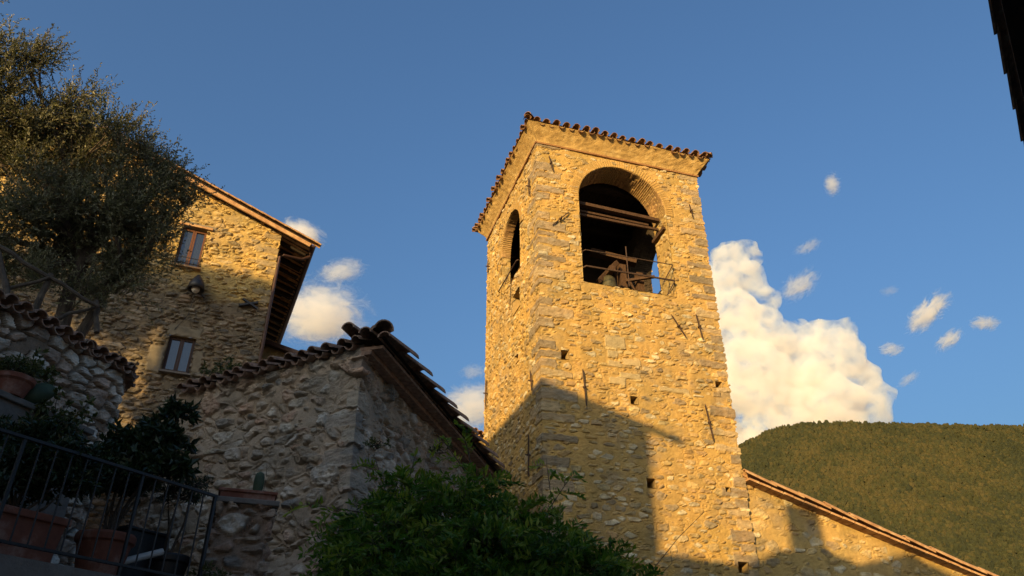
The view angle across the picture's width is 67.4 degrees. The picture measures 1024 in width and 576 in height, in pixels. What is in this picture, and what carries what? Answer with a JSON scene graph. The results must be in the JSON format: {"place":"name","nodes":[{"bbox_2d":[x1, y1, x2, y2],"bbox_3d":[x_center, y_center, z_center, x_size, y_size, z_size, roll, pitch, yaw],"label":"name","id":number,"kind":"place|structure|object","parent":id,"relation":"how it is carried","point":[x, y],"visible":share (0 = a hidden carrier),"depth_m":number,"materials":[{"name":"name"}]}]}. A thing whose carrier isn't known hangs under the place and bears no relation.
{"place":"outdoors","nodes":[
{"label":"outdoors","id":0,"kind":"place"},
{"bbox_2d":[0,554,116,575],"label":"terrace floor","id":1,"kind":"structure","parent":0,"point":[10,565],"depth_m":5.47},
{"bbox_2d":[0,503,72,562],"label":"rectangular planter","id":2,"kind":"object","parent":1,"relation":"on","point":[24,524],"visible":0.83,"depth_m":5.81,"materials":[{"name":"ceramic"}]},
{"bbox_2d":[0,408,111,511],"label":"leafy shrub","id":3,"kind":"object","parent":2,"relation":"on","point":[68,436],"visible":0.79,"depth_m":6.09,"materials":[{"name":"green plant"}]},
{"bbox_2d":[0,389,94,562],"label":"wall","id":4,"kind":"structure","parent":1,"relation":"on","point":[11,404],"depth_m":7.31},
{"bbox_2d":[0,370,36,398],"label":"clay pot","id":5,"kind":"object","parent":4,"relation":"on","point":[19,384],"visible":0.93,"depth_m":7.22,"materials":[{"name":"ceramic"}]},
{"bbox_2d":[0,349,44,378],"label":"potted plant","id":6,"kind":"object","parent":5,"relation":"in","point":[29,368],"visible":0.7,"depth_m":7.37,"materials":[{"name":"green plant"}]},
{"bbox_2d":[24,383,54,403],"bbox_3d":[-4.618,1.029,7.490,0.285,0.240,0.044,22,-37,-32],"label":"prickly pear","id":7,"kind":"object","parent":4,"relation":"on","point":[38,392],"visible":0.7,"depth_m":7.49,"materials":[{"name":"green plant"}]},
{"bbox_2d":[17,346,97,427],"bbox_3d":[-4.815,1.403,7.439,1.403,1.750,0.844,8,-32,-13],"label":"climbing plant","id":8,"kind":"object","parent":4,"relation":"on","point":[48,371],"visible":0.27,"depth_m":7.60,"materials":[{"name":"green plant"}]},
{"bbox_2d":[0,289,139,566],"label":"retaining wall","id":9,"kind":"structure","parent":1,"relation":"on","point":[103,375],"depth_m":9.22,"materials":[{"name":"stone"}]},
{"bbox_2d":[74,529,136,574],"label":"round pot","id":10,"kind":"object","parent":1,"relation":"on","point":[86,547],"visible":0.81,"depth_m":6.30,"materials":[{"name":"ceramic"}]},
{"bbox_2d":[74,392,202,529],"bbox_3d":[-3.384,1.599,6.962,1.100,1.406,0.890,14,-34,-22],"label":"citrus tree","id":11,"kind":"object","parent":10,"relation":"in","point":[154,445],"visible":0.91,"depth_m":6.89,"materials":[{"name":"green plant"}]},
{"bbox_2d":[125,548,163,563],"bbox_3d":[-3.199,2.326,6.648,0.060,0.194,0.357,-23,-38,33],"label":"drain pipe","id":12,"kind":"object","parent":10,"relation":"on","point":[144,556],"visible":0.69,"depth_m":6.64,"materials":[{"name":"white plastic"}]},
{"bbox_2d":[0,428,217,575],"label":"railing","id":13,"kind":"object","parent":1,"relation":"on","point":[120,564],"visible":1,"depth_m":6.13,"materials":[{"name":"black metal"}]},
{"bbox_2d":[117,525,170,575],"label":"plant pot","id":14,"kind":"object","parent":1,"relation":"on","point":[147,543],"visible":0.34,"depth_m":6.85,"materials":[{"name":"black metal"}]},
{"bbox_2d":[148,552,191,575],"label":"plastic pot","id":15,"kind":"object","parent":1,"relation":"on","point":[170,563],"visible":0.68,"depth_m":6.88,"materials":[{"name":"black plastic"}]},
{"bbox_2d":[155,470,217,551],"bbox_3d":[-3.130,2.088,7.157,0.565,0.882,0.482,0,-31,0],"label":"olive bush","id":16,"kind":"object","parent":15,"relation":"on","point":[173,489],"visible":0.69,"depth_m":7.19,"materials":[{"name":"green plant"}]},
{"bbox_2d":[188,560,232,575],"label":"plant","id":17,"kind":"object","parent":1,"relation":"on","point":[205,567],"visible":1,"depth_m":6.77,"materials":[{"name":"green plant"}]},
{"bbox_2d":[203,496,279,575],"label":"stone pier","id":18,"kind":"structure","parent":1,"relation":"on","point":[240,535],"depth_m":7.20,"materials":[{"name":"grey stone"}]},
{"bbox_2d":[218,487,277,500],"bbox_3d":[-2.664,2.139,7.714,0.560,0.148,0.350,11,-33,-17],"label":"planter box","id":19,"kind":"object","parent":18,"relation":"on","point":[247,493],"visible":0.44,"depth_m":7.60,"materials":[{"name":"ceramic"}]},
{"bbox_2d":[253,465,270,490],"bbox_3d":[-2.568,1.954,7.853,0.135,0.330,0.101,-12,-33,19],"label":"columnar cactus","id":20,"kind":"object","parent":19,"relation":"on","point":[258,483],"visible":0.79,"depth_m":7.82,"materials":[{"name":"green plant"}]},
{"bbox_2d":[0,130,321,528],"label":"stone house","id":21,"kind":"structure","parent":0,"point":[248,263],"depth_m":22.29,"materials":[{"name":"brown stone"}]},
{"bbox_2d":[158,336,195,376],"bbox_3d":[-9.235,1.865,21.290,0.810,1.197,0.340,12,-33,-19],"label":"window","id":22,"kind":"structure","parent":21,"relation":"in","point":[179,352],"depth_m":21.36,"materials":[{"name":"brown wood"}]},
{"bbox_2d":[171,228,206,271],"bbox_3d":[-9.594,-1.192,22.949,0.830,1.487,0.340,12,-33,-19],"label":"window","id":23,"kind":"structure","parent":21,"relation":"in","point":[195,240],"depth_m":23.04,"materials":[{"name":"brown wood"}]},
{"bbox_2d":[175,275,204,328],"bbox_3d":[-9.073,0.375,21.920,0.576,1.746,0.641,20,-36,-29],"label":"wall lamp","id":24,"kind":"object","parent":21,"relation":"attached to","point":[196,285],"visible":1,"depth_m":21.97,"materials":[{"name":"black metal"}]},
{"bbox_2d":[262,339,298,359],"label":"stone annexe","id":25,"kind":"structure","parent":21,"relation":"attached to","point":[271,348],"depth_m":23.72,"materials":[{"name":"brown stone"}]},
{"bbox_2d":[200,355,251,378],"bbox_3d":[-4.721,1.336,12.930,1.052,0.498,0.632,0,-31,0],"label":"wall weed","id":26,"kind":"object","parent":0,"point":[221,368],"depth_m":12.83,"materials":[{"name":"green plant"}]},
{"bbox_2d":[0,0,1023,444],"label":"sky","id":27,"kind":"structure","parent":0,"point":[861,190],"materials":[{"name":"blue"}]},
{"bbox_2d":[654,510,710,571],"bbox_3d":[2.014,2.931,8.944,0.944,0.807,0.113,15,-34,-24],"label":"dry twig","id":28,"kind":"object","parent":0,"point":[676,540],"visible":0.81,"depth_m":8.90,"materials":[{"name":"brown plant"}]},
{"bbox_2d":[988,0,1023,142],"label":"house","id":29,"kind":"structure","parent":0,"point":[1007,18],"depth_m":6.21,"materials":[{"name":"tile"}]},
{"bbox_3d":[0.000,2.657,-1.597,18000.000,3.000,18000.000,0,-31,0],"label":"ground","id":30,"kind":"structure","parent":0,"visible":0},
{"bbox_2d":[133,319,512,575],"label":"stone building","id":31,"kind":"structure","parent":30,"relation":"on","point":[307,423],"depth_m":11.67,"materials":[{"name":"stone"}]},
{"bbox_2d":[363,436,390,449],"bbox_3d":[-1.801,2.075,10.345,0.346,0.183,0.306,-18,-35,27],"label":"wall weed","id":32,"kind":"object","parent":31,"relation":"attached to","point":[376,445],"depth_m":10.32,"materials":[{"name":"green plant"}]},
{"bbox_2d":[428,439,453,454],"bbox_3d":[-1.236,2.756,13.337,0.450,0.320,0.293,0,-31,0],"label":"wall weed","id":33,"kind":"object","parent":31,"relation":"attached to","point":[439,449],"depth_m":13.30,"materials":[{"name":"green plant"}]},
{"bbox_2d":[281,419,663,575],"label":"wisteria bush","id":34,"kind":"object","parent":30,"relation":"on","point":[466,539],"visible":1,"depth_m":5.73,"materials":[{"name":"green plant"}]},
{"bbox_2d":[472,111,759,575],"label":"bell tower","id":35,"kind":"structure","parent":30,"relation":"on","point":[618,398],"depth_m":19.18,"materials":[{"name":"stone"}]},
{"bbox_2d":[472,428,483,486],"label":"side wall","id":36,"kind":"structure","parent":35,"relation":"attached to","point":[481,434],"depth_m":22.10,"materials":[{"name":"stone"}]},
{"bbox_2d":[596,265,616,285],"bbox_3d":[2.495,0.056,21.081,0.664,0.920,1.193,20,-36,-29],"label":"church bell","id":37,"kind":"object","parent":35,"relation":"hanging from","point":[609,279],"visible":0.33,"depth_m":20.83,"materials":[{"name":"green metal"}]},
{"bbox_2d":[742,469,998,575],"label":"church","id":38,"kind":"structure","parent":30,"relation":"on","point":[796,533],"depth_m":18.07,"materials":[{"name":"stone"}]},
{"bbox_3d":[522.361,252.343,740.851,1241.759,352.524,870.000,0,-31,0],"label":"hill","id":39,"kind":"structure","parent":0,"visible":0},
{"bbox_2d":[738,420,1023,575],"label":"forest","id":40,"kind":"object","parent":39,"relation":"on","point":[956,490],"visible":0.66,"depth_m":726.50,"materials":[{"name":"green plant"}]},
{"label":"earth bank","id":41,"kind":"structure","parent":0,"visible":0},
{"bbox_2d":[0,244,99,333],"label":"pole fence","id":42,"kind":"object","parent":41,"relation":"on","point":[48,278],"visible":0.91,"depth_m":11.16,"materials":[{"name":"brown wood"}]},
{"bbox_2d":[0,0,223,336],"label":"olive tree","id":43,"kind":"object","parent":41,"relation":"on","point":[126,225],"visible":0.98,"depth_m":13.38,"materials":[{"name":"green plant"}]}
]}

